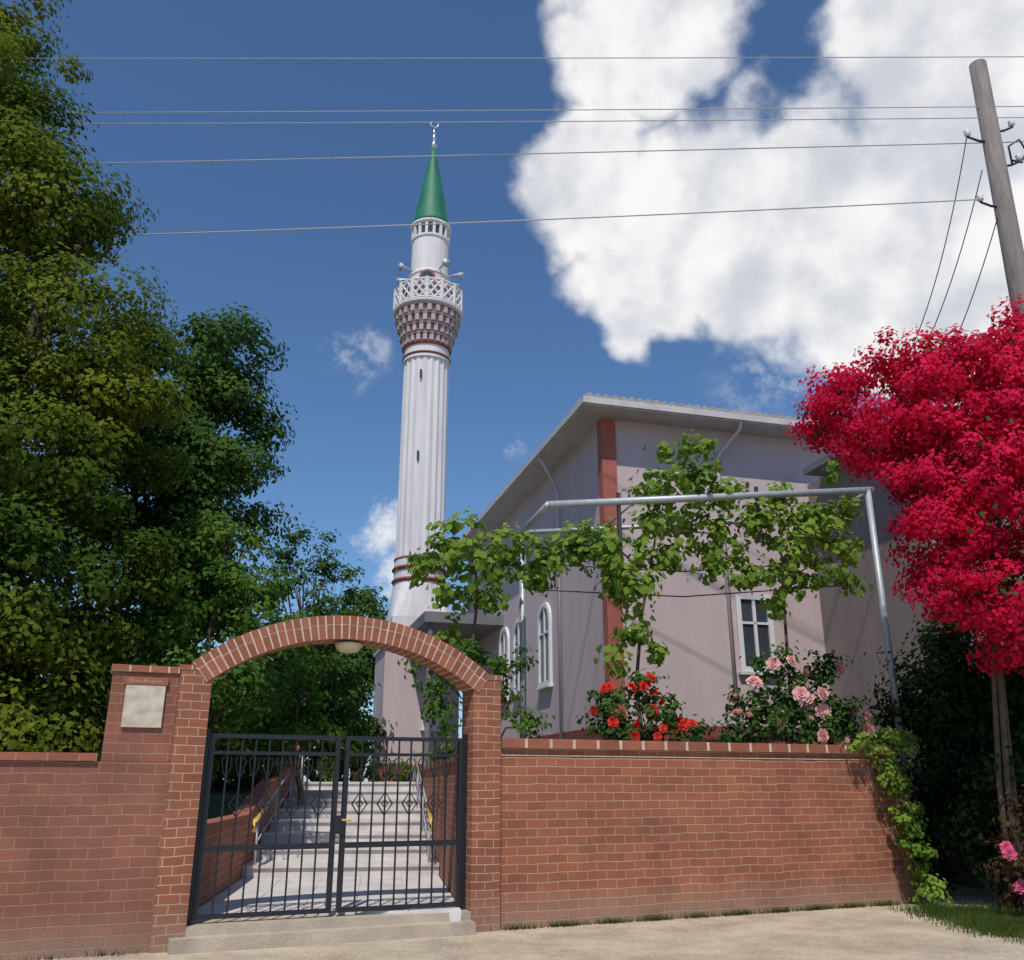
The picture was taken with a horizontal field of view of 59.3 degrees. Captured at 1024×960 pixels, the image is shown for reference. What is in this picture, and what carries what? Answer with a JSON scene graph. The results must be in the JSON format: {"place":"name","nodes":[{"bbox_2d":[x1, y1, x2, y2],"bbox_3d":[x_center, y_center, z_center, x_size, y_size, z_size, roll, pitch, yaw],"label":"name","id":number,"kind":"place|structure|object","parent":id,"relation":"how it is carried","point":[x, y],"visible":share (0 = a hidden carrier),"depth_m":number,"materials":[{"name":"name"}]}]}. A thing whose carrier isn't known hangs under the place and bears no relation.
{"place":"outdoors","nodes":[
{"label":"outdoors","id":0,"kind":"place"},
{"bbox_2d":[207,783,253,818],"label":"garden slope","id":1,"kind":"structure","parent":0,"point":[215,803],"depth_m":18.21,"materials":[{"name":"green plant"}]},
{"bbox_2d":[0,0,207,760],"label":"walnut tree","id":2,"kind":"object","parent":1,"relation":"on","point":[90,402],"visible":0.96,"depth_m":13.63,"materials":[{"name":"green plant"}]},
{"bbox_2d":[0,707,245,786],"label":"hedge","id":3,"kind":"object","parent":1,"relation":"on","point":[216,766],"visible":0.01,"depth_m":15.60,"materials":[{"name":"green plant"}]},
{"bbox_2d":[36,302,300,665],"bbox_3d":[-6.606,1.112,16.600,5.271,9.576,3.927,0,-19,0],"label":"garden tree","id":4,"kind":"object","parent":1,"relation":"on","point":[223,460],"visible":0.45,"depth_m":16.57,"materials":[{"name":"green plant"}]},
{"bbox_2d":[53,510,323,754],"bbox_3d":[-5.257,2.782,14.548,4.145,5.062,3.289,0,-19,0],"label":"garden tree","id":5,"kind":"object","parent":1,"relation":"on","point":[232,582],"visible":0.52,"depth_m":14.68,"materials":[{"name":"green plant"}]},
{"bbox_2d":[98,668,280,789],"bbox_3d":[-7.697,6.030,20.911,5.060,3.483,3.322,7,-20,-20],"label":"garden shrub","id":6,"kind":"object","parent":1,"relation":"on","point":[218,784],"visible":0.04,"depth_m":20.75,"materials":[{"name":"green plant"}]},
{"bbox_2d":[213,522,386,781],"bbox_3d":[-5.687,4.444,23.776,4.573,7.029,2.400,0,-19,0],"label":"poplar sapling","id":7,"kind":"object","parent":1,"relation":"on","point":[324,566],"visible":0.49,"depth_m":24.33,"materials":[{"name":"green plant"}]},
{"bbox_2d":[198,782,460,920],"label":"stairs","id":8,"kind":"structure","parent":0,"point":[235,896],"depth_m":14.14,"materials":[{"name":"stone"}]},
{"bbox_2d":[210,644,352,805],"bbox_3d":[-5.068,4.938,18.846,3.318,3.546,2.993,0,-19,0],"label":"garden shrub","id":9,"kind":"object","parent":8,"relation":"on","point":[308,682],"visible":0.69,"depth_m":18.98,"materials":[{"name":"dark leaves"},{"name":"bark"}]},
{"bbox_2d":[0,0,1023,781],"label":"sky","id":10,"kind":"structure","parent":0,"point":[725,310],"materials":[{"name":"blue"}]},
{"bbox_2d":[17,898,1023,959],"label":"grass","id":11,"kind":"structure","parent":0,"point":[994,920],"depth_m":11.08,"materials":[{"name":"green plant"}]},
{"bbox_2d":[42,883,1023,959],"bbox_3d":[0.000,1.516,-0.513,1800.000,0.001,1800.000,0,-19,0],"label":"ground","id":12,"kind":"structure","parent":0,"point":[873,933],"depth_m":9.57,"materials":[{"name":"beige concrete"}]},
{"bbox_2d":[0,752,170,959],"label":"brick garden wall","id":13,"kind":"structure","parent":12,"relation":"on","point":[80,840],"depth_m":9.06,"materials":[{"name":"red brick"}]},
{"bbox_2d":[198,746,304,907],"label":"brick side wall","id":14,"kind":"structure","parent":12,"relation":"on","point":[209,863],"depth_m":13.51,"materials":[{"name":"brick"}]},
{"bbox_2d":[101,615,501,954],"bbox_3d":[-2.271,3.326,10.280,4.520,3.551,0.660,8,-20,-22],"label":"brick gateway","id":15,"kind":"object","parent":12,"relation":"on","point":[177,739],"visible":0.99,"depth_m":9.90,"materials":[{"name":"brick"}]},
{"bbox_2d":[121,676,168,727],"bbox_3d":[-3.967,2.393,9.707,0.440,0.530,0.042,8,-20,-22],"label":"plaque","id":16,"kind":"object","parent":15,"relation":"attached to","point":[143,702],"depth_m":9.69,"materials":[{"name":"stone"}]},
{"bbox_2d":[186,728,467,924],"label":"iron gate","id":17,"kind":"structure","parent":15,"relation":"attached to","point":[337,824],"depth_m":10.21,"materials":[{"name":"black metal"}]},
{"bbox_2d":[334,641,362,652],"bbox_3d":[-1.979,2.010,10.890,0.336,0.145,0.336,8,-20,-22],"label":"arch lamp","id":18,"kind":"object","parent":15,"relation":"attached to","point":[348,647],"visible":0.94,"depth_m":10.78,"materials":[{"name":"beige glass"}]},
{"bbox_2d":[368,121,462,781],"bbox_3d":[-3.147,-1.726,32.243,2.640,27.145,2.614,5,-19,-15],"label":"minaret","id":19,"kind":"object","parent":12,"relation":"on","point":[428,307],"visible":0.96,"depth_m":31.50,"materials":[{"name":"white paint"}]},
{"bbox_2d":[419,269,434,282],"bbox_3d":[-3.143,-7.160,33.259,0.600,1.470,0.015,0,-19,0],"label":"balcony door","id":20,"kind":"structure","parent":19,"relation":"in","point":[427,272],"depth_m":33.42,"materials":[{"name":"grey glass"}]},
{"bbox_2d":[420,679,440,730],"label":"window","id":21,"kind":"structure","parent":19,"relation":"in","point":[432,721],"depth_m":27.97,"materials":[{"name":"white glass"}]},
{"bbox_2d":[413,751,459,906],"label":"brick side wall","id":22,"kind":"structure","parent":12,"relation":"on","point":[450,854],"depth_m":13.97,"materials":[{"name":"brick"}]},
{"bbox_2d":[500,738,915,929],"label":"brick garden wall","id":23,"kind":"structure","parent":12,"relation":"on","point":[590,830],"depth_m":11.78,"materials":[{"name":"red brick"}]},
{"bbox_2d":[841,726,952,905],"bbox_3d":[5.517,4.786,12.796,1.433,2.542,0.941,11,-22,-30],"label":"climbing ivy","id":24,"kind":"object","parent":23,"relation":"attached to","point":[920,871],"visible":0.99,"depth_m":12.87,"materials":[{"name":"green plant"}]},
{"bbox_2d":[409,392,1023,889],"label":"mosque building","id":25,"kind":"structure","parent":12,"relation":"on","point":[591,446],"depth_m":19.21,"materials":[{"name":"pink paint"}]},
{"bbox_2d":[499,627,509,700],"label":"window","id":26,"kind":"structure","parent":25,"relation":"in","point":[504,638],"depth_m":25.39,"materials":[{"name":"white glass"}]},
{"bbox_2d":[513,618,519,696],"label":"window","id":27,"kind":"structure","parent":25,"relation":"in","point":[516,625],"depth_m":24.24,"materials":[{"name":"white glass"}]},
{"bbox_2d":[535,602,552,690],"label":"window","id":28,"kind":"structure","parent":25,"relation":"in","point":[544,620],"depth_m":21.88,"materials":[{"name":"white glass"}]},
{"bbox_2d":[734,594,778,675],"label":"window","id":29,"kind":"structure","parent":25,"relation":"in","point":[752,626],"depth_m":18.81,"materials":[{"name":"white glass"}]},
{"bbox_2d":[784,294,1023,910],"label":"bougainvillea","id":30,"kind":"object","parent":12,"relation":"on","point":[920,426],"visible":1,"depth_m":12.43,"materials":[{"name":"red plant"}]},
{"bbox_2d":[855,582,1023,894],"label":"hedge","id":31,"kind":"object","parent":12,"relation":"on","point":[959,720],"visible":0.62,"depth_m":13.89,"materials":[{"name":"green plant"}]},
{"bbox_2d":[963,59,1023,326],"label":"utility pole","id":32,"kind":"object","parent":12,"relation":"on","point":[1009,233],"visible":0.98,"depth_m":15.96,"materials":[{"name":"grey wood"}]},
{"bbox_2d":[8,106,1023,112],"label":"overhead wire","id":33,"kind":"object","parent":32,"relation":"attached to","point":[542,110],"visible":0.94,"depth_m":16.62,"materials":[{"name":"metal"}]},
{"bbox_2d":[10,56,1023,58],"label":"overhead wire","id":34,"kind":"object","parent":32,"relation":"attached to","point":[528,58],"visible":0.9,"depth_m":16.91,"materials":[{"name":"metal"}]},
{"bbox_2d":[69,199,976,237],"bbox_3d":[-10.850,-4.639,16.904,38.361,0.395,0.022,-1,-19,3],"label":"overhead wire","id":35,"kind":"object","parent":32,"relation":"attached to","point":[554,218],"visible":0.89,"depth_m":16.23,"materials":[{"name":"metal"}]},
{"bbox_2d":[31,117,1023,123],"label":"overhead wire","id":36,"kind":"object","parent":32,"relation":"attached to","point":[540,121],"visible":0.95,"depth_m":16.60,"materials":[{"name":"metal"}]},
{"bbox_2d":[79,141,1023,163],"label":"overhead wire","id":37,"kind":"object","parent":32,"relation":"attached to","point":[551,153],"visible":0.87,"depth_m":16.80,"materials":[{"name":"metal"}]},
{"bbox_2d":[874,136,966,406],"bbox_3d":[7.627,-3.692,17.584,0.020,4.038,4.250,6,-20,-16],"label":"service cable","id":38,"kind":"object","parent":32,"relation":"attached to","point":[944,245],"visible":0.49,"depth_m":16.57,"materials":[{"name":"black rubber"}]},
{"bbox_2d":[873,170,982,423],"bbox_3d":[7.802,-3.220,17.582,0.018,3.437,4.522,5,-19,-15],"label":"service cable","id":39,"kind":"object","parent":32,"relation":"attached to","point":[960,250],"visible":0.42,"depth_m":16.42,"materials":[{"name":"black rubber"}]},
{"bbox_2d":[957,218,997,334],"bbox_3d":[8.201,-2.599,17.425,0.018,2.716,4.498,2,-19,-7],"label":"service cable","id":40,"kind":"object","parent":32,"relation":"attached to","point":[980,274],"visible":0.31,"depth_m":16.15,"materials":[{"name":"black rubber"}]},
{"bbox_2d":[979,784,1023,916],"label":"rose bush","id":41,"kind":"object","parent":12,"relation":"on","point":[1006,849],"visible":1,"depth_m":10.96,"materials":[{"name":"green plant"}]},
{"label":"terrace ground","id":42,"kind":"structure","parent":0,"visible":0},
{"bbox_2d":[0,601,396,781],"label":"hedge","id":43,"kind":"object","parent":42,"relation":"on","point":[377,728],"visible":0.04,"depth_m":26.76,"materials":[{"name":"green plant"}]},
{"bbox_2d":[230,586,389,781],"bbox_3d":[-7.224,7.954,35.287,8.588,7.666,4.766,0,-19,0],"label":"garden tree","id":44,"kind":"object","parent":42,"relation":"on","point":[366,664],"visible":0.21,"depth_m":34.77,"materials":[{"name":"green plant"}]},
{"bbox_2d":[278,666,374,781],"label":"garden shrub","id":45,"kind":"object","parent":42,"relation":"on","point":[343,684],"visible":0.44,"depth_m":24.66,"materials":[{"name":"green plant"}]},
{"bbox_2d":[351,736,457,781],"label":"garden shrub","id":46,"kind":"object","parent":42,"relation":"on","point":[402,778],"visible":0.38,"depth_m":26.16,"materials":[{"name":"dark leaves"},{"name":"bark"}]},
{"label":"garden ground","id":47,"kind":"structure","parent":0,"visible":0},
{"bbox_2d":[397,638,554,738],"bbox_3d":[-0.616,3.418,13.703,2.499,2.030,1.881,0,-19,0],"label":"garden shrub","id":48,"kind":"object","parent":47,"relation":"on","point":[501,668],"visible":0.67,"depth_m":13.70,"materials":[{"name":"green plant"}]},
{"bbox_2d":[396,506,596,659],"bbox_3d":[-0.215,2.432,14.074,3.233,4.020,1.333,3,-19,-10],"label":"grape vine","id":49,"kind":"object","parent":47,"relation":"on","point":[537,568],"visible":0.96,"depth_m":14.28,"materials":[{"name":"green plant"}]},
{"bbox_2d":[575,668,712,741],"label":"rose bush","id":50,"kind":"object","parent":47,"relation":"on","point":[625,729],"visible":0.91,"depth_m":12.48,"materials":[{"name":"green plant"}]},
{"bbox_2d":[549,430,784,736],"bbox_3d":[2.549,1.807,14.772,3.908,5.659,1.478,4,-19,-12],"label":"grape vine","id":51,"kind":"object","parent":47,"relation":"on","point":[603,546],"visible":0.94,"depth_m":14.91,"materials":[{"name":"green plant"}]},
{"bbox_2d":[519,487,907,777],"bbox_3d":[3.285,2.437,15.071,6.105,4.847,1.729,5,-19,-14],"label":"metal pergola","id":52,"kind":"object","parent":47,"relation":"on","point":[756,495],"visible":0.64,"depth_m":15.04,"materials":[{"name":"metal"}]},
{"bbox_2d":[744,459,872,730],"bbox_3d":[5.130,2.120,15.139,2.353,5.294,1.143,4,-19,-12],"label":"grape vine","id":53,"kind":"object","parent":52,"relation":"hanging from","point":[808,523],"visible":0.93,"depth_m":15.39,"materials":[{"name":"green plant"}]},
{"bbox_2d":[710,640,883,744],"bbox_3d":[4.382,3.490,13.858,2.845,1.976,1.234,0,-19,0],"label":"rose bush","id":54,"kind":"object","parent":47,"relation":"on","point":[815,714],"visible":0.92,"depth_m":13.70,"materials":[{"name":"green plant"}]}
]}

